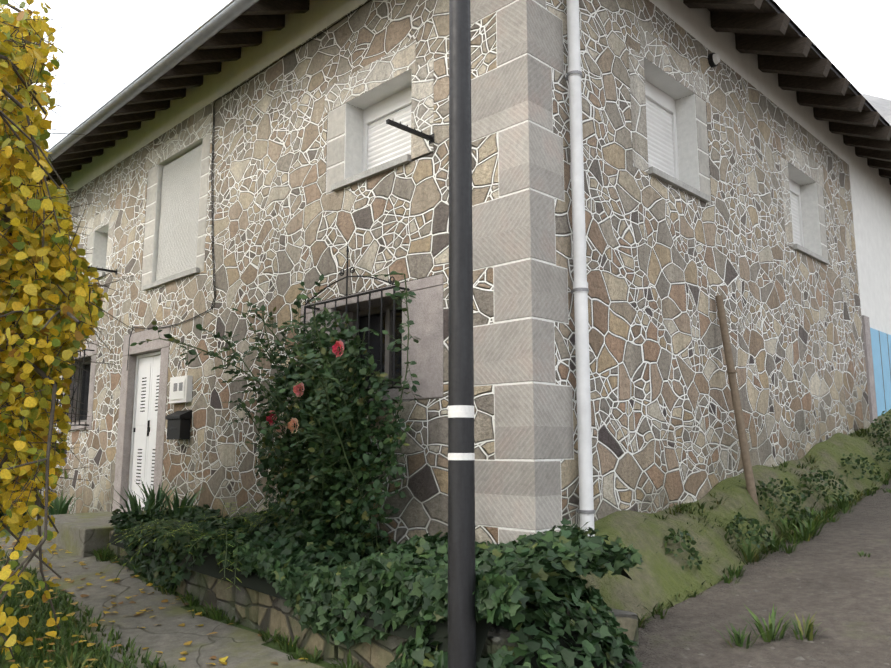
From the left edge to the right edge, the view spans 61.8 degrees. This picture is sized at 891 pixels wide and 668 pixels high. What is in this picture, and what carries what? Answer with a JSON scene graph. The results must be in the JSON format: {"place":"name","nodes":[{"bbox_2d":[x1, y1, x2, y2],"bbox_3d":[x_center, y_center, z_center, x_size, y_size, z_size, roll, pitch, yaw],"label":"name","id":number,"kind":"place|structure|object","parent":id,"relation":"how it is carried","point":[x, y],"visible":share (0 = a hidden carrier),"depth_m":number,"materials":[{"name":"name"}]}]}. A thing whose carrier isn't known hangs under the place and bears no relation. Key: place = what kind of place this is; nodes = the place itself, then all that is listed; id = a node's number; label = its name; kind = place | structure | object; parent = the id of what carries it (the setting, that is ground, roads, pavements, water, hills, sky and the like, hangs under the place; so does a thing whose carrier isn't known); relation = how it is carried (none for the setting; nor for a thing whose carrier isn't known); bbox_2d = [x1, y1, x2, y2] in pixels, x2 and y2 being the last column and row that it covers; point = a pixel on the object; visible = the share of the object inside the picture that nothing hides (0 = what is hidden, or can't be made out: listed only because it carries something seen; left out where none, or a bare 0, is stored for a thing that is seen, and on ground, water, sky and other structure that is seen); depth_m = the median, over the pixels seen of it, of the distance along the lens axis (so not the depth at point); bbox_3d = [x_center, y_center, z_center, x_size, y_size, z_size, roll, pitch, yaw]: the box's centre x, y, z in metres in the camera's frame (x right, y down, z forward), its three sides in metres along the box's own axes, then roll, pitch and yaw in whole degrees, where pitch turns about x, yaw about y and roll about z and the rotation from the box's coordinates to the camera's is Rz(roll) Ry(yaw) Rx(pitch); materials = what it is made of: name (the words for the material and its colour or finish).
{"place":"outdoors","nodes":[
{"label":"outdoors","id":0,"kind":"place"},
{"bbox_2d":[0,501,36,521],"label":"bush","id":1,"kind":"object","parent":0,"point":[12,502],"depth_m":10.60,"materials":[{"name":"plant"}]},
{"bbox_2d":[0,0,134,667],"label":"yellow-leaved tree","id":2,"kind":"object","parent":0,"point":[55,328],"depth_m":4.84,"materials":[{"name":"yellow plant"}]},
{"bbox_2d":[0,533,323,667],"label":"concrete path","id":3,"kind":"structure","parent":0,"point":[169,637],"depth_m":5.75,"materials":[{"name":"grey concrete"}]},
{"bbox_2d":[0,535,307,667],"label":"fallen leaves","id":4,"kind":"object","parent":3,"relation":"on","point":[222,660],"visible":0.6,"depth_m":5.98,"materials":[{"name":"yellow plant"}]},
{"bbox_2d":[107,496,303,589],"bbox_3d":[-1.814,1.707,6.284,1.757,0.639,1.893,-8,-12,44],"label":"yellow green shrub","id":5,"kind":"object","parent":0,"point":[193,534],"depth_m":6.12,"materials":[{"name":"plant"}]},
{"bbox_2d":[0,524,576,667],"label":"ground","id":6,"kind":"structure","parent":0,"point":[322,663],"depth_m":5.50,"materials":[{"name":"green plant"}]},
{"bbox_2d":[23,511,121,557],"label":"concrete step","id":7,"kind":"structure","parent":6,"relation":"on","point":[82,535],"depth_m":8.43,"materials":[{"name":"concrete"}]},
{"bbox_2d":[1,480,204,531],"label":"spiky plants","id":8,"kind":"object","parent":6,"relation":"on","point":[60,506],"visible":0.48,"depth_m":8.35,"materials":[{"name":"green plant"}]},
{"bbox_2d":[109,521,631,667],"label":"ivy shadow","id":9,"kind":"object","parent":6,"relation":"on","point":[209,566],"visible":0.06,"depth_m":4.15,"materials":[{"name":"plant"}]},
{"bbox_2d":[108,530,638,667],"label":"planter wall","id":10,"kind":"structure","parent":6,"relation":"on","point":[254,609],"depth_m":5.08,"materials":[{"name":"stone"}]},
{"bbox_2d":[155,497,271,544],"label":"plants","id":11,"kind":"object","parent":10,"relation":"on","point":[222,513],"depth_m":6.81,"materials":[{"name":"green plant"}]},
{"bbox_2d":[448,0,475,667],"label":"lamp post","id":12,"kind":"object","parent":6,"relation":"on","point":[461,576],"visible":0.92,"depth_m":3.77,"materials":[{"name":"metal"}]},
{"bbox_2d":[448,405,474,459],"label":"reflective bands","id":13,"kind":"object","parent":12,"relation":"attached to","point":[454,411],"visible":0.94,"depth_m":3.71,"materials":[{"name":"white plastic"}]},
{"bbox_2d":[63,0,890,334],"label":"white house walls","id":14,"kind":"structure","parent":6,"relation":"on","point":[871,200],"depth_m":10.18,"materials":[{"name":"white paint"}]},
{"bbox_2d":[38,0,535,545],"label":"house wall","id":15,"kind":"structure","parent":14,"relation":"attached to","point":[284,226],"depth_m":7.90,"materials":[{"name":"stone"}]},
{"bbox_2d":[88,265,117,274],"bbox_3d":[-5.018,-0.940,10.795,0.060,0.080,0.520,-8,-12,44],"label":"clothes bracket","id":16,"kind":"object","parent":15,"relation":"attached to","point":[108,270],"visible":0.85,"depth_m":10.86,"materials":[{"name":"black metal"}]},
{"bbox_2d":[165,410,191,439],"bbox_3d":[-3.204,1.088,8.909,0.380,0.349,0.150,-8,-12,44],"label":"mailbox","id":17,"kind":"object","parent":15,"relation":"attached to","point":[178,424],"visible":1,"depth_m":8.82,"materials":[{"name":"black metal"}]},
{"bbox_2d":[169,375,192,403],"bbox_3d":[-3.222,0.678,9.044,0.450,0.320,0.092,-8,-12,44],"label":"meter box","id":18,"kind":"object","parent":15,"relation":"attached to","point":[180,391],"visible":0.98,"depth_m":8.95,"materials":[{"name":"white plastic"}]},
{"bbox_2d":[127,0,370,369],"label":"cable","id":19,"kind":"object","parent":15,"relation":"attached to","point":[211,178],"visible":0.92,"depth_m":8.93,"materials":[{"name":"black metal"}]},
{"bbox_2d":[59,274,442,512],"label":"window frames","id":20,"kind":"structure","parent":15,"relation":"attached to","point":[425,313],"depth_m":7.17,"materials":[{"name":"beige stone"}]},
{"bbox_2d":[55,349,93,426],"bbox_3d":[-5.793,0.859,11.530,1.222,1.139,0.158,-8,-12,44],"label":"grille window","id":21,"kind":"structure","parent":20,"relation":"attached to","point":[72,410],"depth_m":11.17,"materials":[{"name":"black metal"}]},
{"bbox_2d":[127,351,160,507],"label":"door leaves","id":22,"kind":"object","parent":20,"relation":"attached to","point":[144,424],"visible":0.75,"depth_m":10.01,"materials":[{"name":"white metal"}]},
{"bbox_2d":[302,244,409,390],"bbox_3d":[-0.831,-0.146,6.695,1.312,1.350,0.184,-8,-12,44],"label":"grille window","id":23,"kind":"structure","parent":20,"relation":"attached to","point":[357,296],"depth_m":6.41,"materials":[{"name":"black metal"}]},
{"bbox_2d":[386,119,433,143],"bbox_3d":[-0.285,-1.686,6.170,0.060,0.080,0.520,-8,-12,44],"label":"clothes bracket","id":24,"kind":"object","parent":15,"relation":"attached to","point":[430,138],"visible":0.98,"depth_m":6.16,"materials":[{"name":"black metal"}]},
{"bbox_2d":[76,80,803,421],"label":"windows","id":25,"kind":"structure","parent":14,"relation":"attached to","point":[383,142],"depth_m":7.70,"materials":[{"name":"white plastic"}]},
{"bbox_2d":[87,0,827,602],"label":"mortar joints","id":26,"kind":"object","parent":14,"relation":"attached to","point":[689,150],"visible":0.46,"depth_m":7.71,"materials":[{"name":"white concrete"}]},
{"bbox_2d":[86,95,828,291],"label":"house jamb blocks","id":27,"kind":"structure","parent":14,"relation":"attached to","point":[336,147],"depth_m":9.15,"materials":[{"name":"beige stone"}]},
{"bbox_2d":[88,58,828,290],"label":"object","id":28,"kind":"object","parent":14,"relation":"attached to","point":[663,81],"visible":0.42,"depth_m":7.33,"materials":[{"name":"beige stone"}]},
{"bbox_2d":[49,0,890,185],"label":"roof tiles","id":29,"kind":"object","parent":14,"relation":"on","point":[793,28],"depth_m":8.39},
{"bbox_2d":[47,0,258,160],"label":"gutter","id":30,"kind":"object","parent":29,"relation":"attached to","point":[221,19],"visible":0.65,"depth_m":8.55,"materials":[{"name":"metal"}]},
{"bbox_2d":[46,0,890,184],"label":"roof rafters","id":31,"kind":"object","parent":29,"relation":"attached to","point":[826,98],"visible":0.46,"depth_m":9.10,"materials":[{"name":"brown wood"}]},
{"bbox_2d":[470,0,573,600],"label":"corner quoins","id":32,"kind":"object","parent":14,"relation":"attached to","point":[533,420],"visible":0.71,"depth_m":5.56,"materials":[{"name":"beige stone"}]},
{"bbox_2d":[528,0,870,606],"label":"house wall","id":33,"kind":"structure","parent":14,"relation":"attached to","point":[666,263],"depth_m":7.19,"materials":[{"name":"stone"}]},
{"bbox_2d":[565,0,594,536],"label":"downpipe","id":34,"kind":"object","parent":33,"relation":"attached to","point":[580,291],"visible":0.9,"depth_m":5.67,"materials":[{"name":"plastic"}]},
{"bbox_2d":[708,52,719,67],"bbox_3d":[2.925,-2.985,8.089,0.085,0.150,0.150,-8,-12,44],"label":"wall light","id":35,"kind":"object","parent":33,"relation":"attached to","point":[713,59],"visible":1,"depth_m":8.05,"materials":[{"name":"black metal"}]},
{"bbox_2d":[861,315,890,422],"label":"fence","id":36,"kind":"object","parent":14,"relation":"attached to","point":[877,347],"depth_m":11.30,"materials":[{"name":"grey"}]},
{"bbox_2d":[715,295,758,504],"bbox_3d":[2.866,0.818,7.252,0.332,2.458,0.102,-4,-10,27],"label":"wooden pole","id":37,"kind":"object","parent":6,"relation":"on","point":[742,438],"visible":0.75,"depth_m":7.27,"materials":[{"name":"brown wood"}]},
{"bbox_2d":[0,0,890,150],"label":"sky","id":38,"kind":"structure","parent":0,"point":[108,44],"materials":[{"name":"white"}]},
{"bbox_2d":[86,26,823,274],"bbox_3d":[-0.581,-1.990,8.888,11.258,1.670,4.789,-1,-9,8],"label":"window surround","id":39,"kind":"object","parent":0,"point":[654,51],"visible":0.69,"depth_m":7.16,"materials":[{"name":"beige stone"}]},
{"bbox_2d":[625,479,890,667],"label":"dirt road","id":40,"kind":"structure","parent":0,"point":[664,643],"depth_m":5.00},
{"bbox_2d":[0,467,890,667],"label":"grass","id":41,"kind":"structure","parent":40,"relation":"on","point":[809,530],"depth_m":5.45,"materials":[{"name":"green plant"}]},
{"bbox_2d":[576,409,890,627],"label":"grassy bank","id":42,"kind":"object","parent":40,"relation":"on","point":[655,579],"visible":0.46,"depth_m":6.24,"materials":[{"name":"green plant"}]},
{"bbox_2d":[663,528,702,569],"bbox_3d":[1.788,1.681,5.799,0.435,0.330,0.428,-8,-12,44],"label":"shrub","id":43,"kind":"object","parent":42,"relation":"on","point":[675,538],"depth_m":5.71,"materials":[{"name":"green plant"}]},
{"bbox_2d":[724,512,774,547],"bbox_3d":[2.589,1.683,6.383,0.428,0.292,0.411,-3,-9,21],"label":"shrub","id":44,"kind":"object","parent":42,"relation":"on","point":[740,519],"depth_m":6.34,"materials":[{"name":"green plant"}]},
{"bbox_2d":[755,475,812,523],"bbox_3d":[3.215,1.602,7.222,0.604,0.458,0.609,-8,-12,44],"label":"shrub","id":45,"kind":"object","parent":42,"relation":"on","point":[785,489],"depth_m":7.11,"materials":[{"name":"green plant"}]},
{"bbox_2d":[799,468,853,503],"bbox_3d":[3.968,1.599,7.867,0.605,0.363,0.569,-8,-12,44],"label":"shrub","id":46,"kind":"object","parent":42,"relation":"on","point":[816,480],"depth_m":7.82,"materials":[{"name":"green plant"}]},
{"bbox_2d":[838,453,882,481],"bbox_3d":[4.848,1.594,8.838,0.599,0.362,0.618,-8,-12,44],"label":"shrub","id":47,"kind":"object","parent":42,"relation":"on","point":[871,472],"depth_m":8.75,"materials":[{"name":"green plant"}]},
{"bbox_2d":[868,411,890,452],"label":"shrub","id":48,"kind":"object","parent":42,"relation":"on","point":[876,425],"depth_m":10.13,"materials":[{"name":"green plant"}]},
{"bbox_2d":[872,446,890,467],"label":"weed","id":49,"kind":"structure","parent":42,"relation":"on","point":[877,457],"depth_m":9.37,"materials":[{"name":"green plant"}]},
{"bbox_2d":[640,513,890,666],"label":"pebbles","id":50,"kind":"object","parent":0,"point":[811,641],"depth_m":4.92,"materials":[{"name":"stone"}]},
{"bbox_2d":[862,94,890,124],"bbox_3d":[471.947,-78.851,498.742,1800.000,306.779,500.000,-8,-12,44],"label":"building wall","id":51,"kind":"structure","parent":0,"point":[882,106],"depth_m":559.92,"materials":[{"name":"white paint"}]},
{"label":"planter soil","id":52,"kind":"structure","parent":0,"visible":0},
{"bbox_2d":[130,271,420,559],"bbox_3d":[-1.523,0.719,6.173,2.785,2.346,1.717,-8,-12,44],"label":"rose bush","id":53,"kind":"object","parent":52,"relation":"on","point":[273,461],"depth_m":6.00,"materials":[{"name":"green plant"}]},
{"bbox_2d":[109,504,643,667],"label":"ivy ground cover","id":54,"kind":"object","parent":52,"relation":"on","point":[407,581],"visible":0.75,"depth_m":4.34,"materials":[{"name":"green plant"}]}
]}

